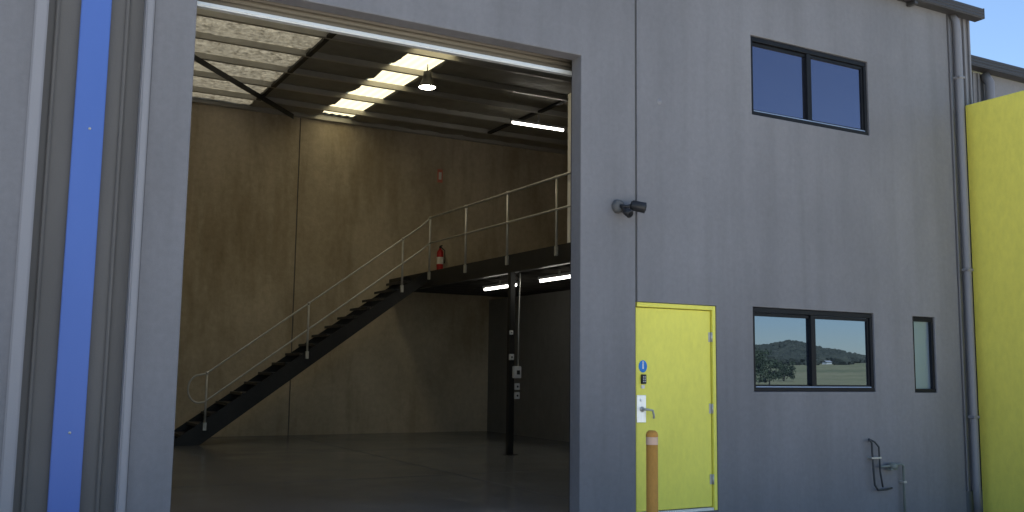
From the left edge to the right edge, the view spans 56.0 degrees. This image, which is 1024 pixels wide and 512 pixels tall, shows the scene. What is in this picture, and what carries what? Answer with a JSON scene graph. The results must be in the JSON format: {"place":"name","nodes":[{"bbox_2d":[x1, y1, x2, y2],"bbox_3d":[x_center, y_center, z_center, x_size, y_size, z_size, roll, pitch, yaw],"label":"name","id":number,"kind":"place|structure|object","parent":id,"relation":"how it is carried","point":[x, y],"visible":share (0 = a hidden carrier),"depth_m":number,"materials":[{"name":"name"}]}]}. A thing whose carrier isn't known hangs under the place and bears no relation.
{"place":"outdoors","nodes":[
{"label":"outdoors","id":0,"kind":"place"},
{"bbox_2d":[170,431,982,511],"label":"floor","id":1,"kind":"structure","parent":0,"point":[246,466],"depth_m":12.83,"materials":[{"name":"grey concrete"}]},
{"bbox_2d":[174,219,428,445],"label":"staircase","id":2,"kind":"structure","parent":1,"relation":"on","point":[212,420],"depth_m":18.31,"materials":[{"name":"black metal"}]},
{"bbox_2d":[389,171,570,454],"bbox_3d":[2.304,1.225,17.258,5.170,4.492,12.000,4,-8,-28],"label":"mezzanine","id":3,"kind":"object","parent":1,"relation":"on","point":[531,267],"visible":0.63,"depth_m":17.05,"materials":[{"name":"black metal"}]},
{"bbox_2d":[482,281,518,290],"bbox_3d":[-0.224,0.531,17.923,0.070,0.148,1.310,4,-8,-28],"label":"batten light","id":4,"kind":"object","parent":3,"relation":"attached to","point":[499,285],"visible":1,"depth_m":17.95,"materials":[{"name":"plastic"}]},
{"bbox_2d":[509,354,513,359],"bbox_3d":[-0.009,1.696,16.168,0.080,0.100,0.050,4,-8,-28],"label":"wall socket","id":5,"kind":"object","parent":3,"relation":"attached to","point":[511,356],"depth_m":16.15,"materials":[{"name":"plastic"}]},
{"bbox_2d":[512,273,520,377],"bbox_3d":[0.092,1.165,16.267,0.140,1.780,0.077,4,-8,-28],"label":"switch box","id":6,"kind":"object","parent":3,"relation":"attached to","point":[516,371],"visible":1,"depth_m":16.21,"materials":[{"name":"plastic"}]},
{"bbox_2d":[514,392,519,398],"bbox_3d":[0.083,2.340,16.147,0.088,0.110,0.050,4,-8,-28],"label":"wall socket","id":7,"kind":"object","parent":3,"relation":"attached to","point":[516,395],"depth_m":16.13,"materials":[{"name":"plastic"}]},
{"bbox_2d":[514,383,519,389],"bbox_3d":[0.085,2.191,16.165,0.088,0.110,0.050,4,-8,-28],"label":"wall socket","id":8,"kind":"object","parent":3,"relation":"attached to","point":[516,386],"depth_m":16.15,"materials":[{"name":"plastic"}]},
{"bbox_2d":[538,271,569,281],"bbox_3d":[0.786,0.318,16.014,0.070,0.148,1.310,4,-8,-28],"label":"batten light","id":9,"kind":"object","parent":3,"relation":"attached to","point":[559,276],"visible":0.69,"depth_m":16.08,"materials":[{"name":"plastic"}]},
{"bbox_2d":[567,93,570,242],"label":"office wall","id":10,"kind":"structure","parent":3,"relation":"on","point":[569,170],"depth_m":15.09,"materials":[{"name":"white paint"}]},
{"bbox_2d":[955,0,1023,67],"label":"sky","id":11,"kind":"structure","parent":0,"point":[999,37],"materials":[{"name":"blue"}]},
{"bbox_3d":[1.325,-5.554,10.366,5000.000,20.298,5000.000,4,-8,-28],"label":"terrain","id":12,"kind":"structure","parent":0,"visible":0},
{"bbox_2d":[0,0,143,511],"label":"adjoining unit","id":13,"kind":"object","parent":12,"relation":"on","point":[39,41],"visible":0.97,"depth_m":7.21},
{"bbox_2d":[47,0,111,511],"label":"blue strip","id":14,"kind":"object","parent":13,"relation":"attached to","point":[66,458],"visible":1,"depth_m":7.26,"materials":[{"name":"paint"}]},
{"bbox_2d":[114,0,984,511],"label":"warehouse","id":15,"kind":"structure","parent":12,"relation":"on","point":[764,302],"depth_m":11.29,"materials":[{"name":"grey metal"}]},
{"bbox_2d":[197,0,571,511],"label":"roller door","id":16,"kind":"structure","parent":15,"relation":"in","point":[264,10],"depth_m":8.92,"materials":[{"name":"metal"}]},
{"bbox_2d":[418,64,436,90],"bbox_3d":[-1.462,-3.101,16.645,0.330,0.437,0.330,4,-8,-28],"label":"highbay light","id":17,"kind":"object","parent":15,"relation":"hanging from","point":[427,83],"visible":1,"depth_m":16.57,"materials":[{"name":"black metal"}]},
{"bbox_2d":[437,169,442,182],"bbox_3d":[-1.666,-1.853,22.294,0.130,0.310,0.015,4,-8,-28],"label":"location sign","id":18,"kind":"object","parent":15,"relation":"attached to","point":[439,175],"visible":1,"depth_m":22.29,"materials":[{"name":"red plastic"}]},
{"bbox_2d":[437,245,444,269],"bbox_3d":[-1.631,0.056,21.974,0.180,0.585,0.153,-3,-8,27],"label":"fire extinguisher","id":19,"kind":"object","parent":15,"relation":"attached to","point":[440,258],"visible":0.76,"depth_m":21.92,"materials":[{"name":"red metal"}]},
{"bbox_2d":[510,115,564,130],"bbox_3d":[0.533,-2.732,19.533,1.260,0.258,0.070,4,-8,-28],"label":"batten light","id":20,"kind":"object","parent":15,"relation":"attached to","point":[537,124],"visible":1,"depth_m":19.51,"materials":[{"name":"plastic"}]},
{"bbox_2d":[612,200,646,217],"bbox_3d":[1.166,-0.470,9.586,0.350,0.198,0.175,0,-7,7],"label":"security camera","id":21,"kind":"object","parent":15,"relation":"attached to","point":[619,206],"visible":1,"depth_m":9.58,"materials":[{"name":"plastic"}]},
{"bbox_2d":[635,307,713,511],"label":"door","id":22,"kind":"structure","parent":15,"relation":"in","point":[672,346],"depth_m":9.80,"materials":[{"name":"yellow paint"}]},
{"bbox_2d":[750,36,867,134],"bbox_3d":[3.447,-1.952,11.207,1.852,0.902,0.098,4,-8,-28],"label":"window","id":23,"kind":"structure","parent":15,"relation":"in","point":[789,83],"depth_m":11.18,"materials":[{"name":"blue glass"}]},
{"bbox_2d":[753,307,874,390],"bbox_3d":[3.381,1.067,10.834,1.859,0.901,0.098,4,-8,-28],"label":"window","id":24,"kind":"structure","parent":15,"relation":"in","point":[794,350],"depth_m":10.80,"materials":[{"name":"glass"}]},
{"bbox_2d":[867,438,906,511],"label":"water meter pipework","id":25,"kind":"object","parent":15,"relation":"attached to","point":[892,466],"visible":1,"depth_m":11.01,"materials":[{"name":"grey metal"}]},
{"bbox_2d":[912,317,935,391],"bbox_3d":[4.963,1.197,11.694,0.389,0.905,0.098,4,-8,-28],"label":"window","id":26,"kind":"structure","parent":15,"relation":"in","point":[923,341],"depth_m":11.71,"materials":[{"name":"grey glass"}]},
{"bbox_2d":[971,55,1023,102],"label":"terrace unit","id":27,"kind":"structure","parent":12,"relation":"on","point":[991,79],"depth_m":14.96,"materials":[{"name":"grey metal"}]},
{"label":"asphalt apron","id":28,"kind":"structure","parent":0,"visible":0},
{"bbox_2d":[646,430,657,511],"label":"bollard","id":29,"kind":"object","parent":28,"relation":"on","point":[651,470],"visible":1,"depth_m":8.29,"materials":[{"name":"orange paint"}]},
{"bbox_2d":[965,90,1023,511],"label":"blade wall","id":30,"kind":"structure","parent":28,"relation":"on","point":[995,138],"depth_m":11.89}
]}

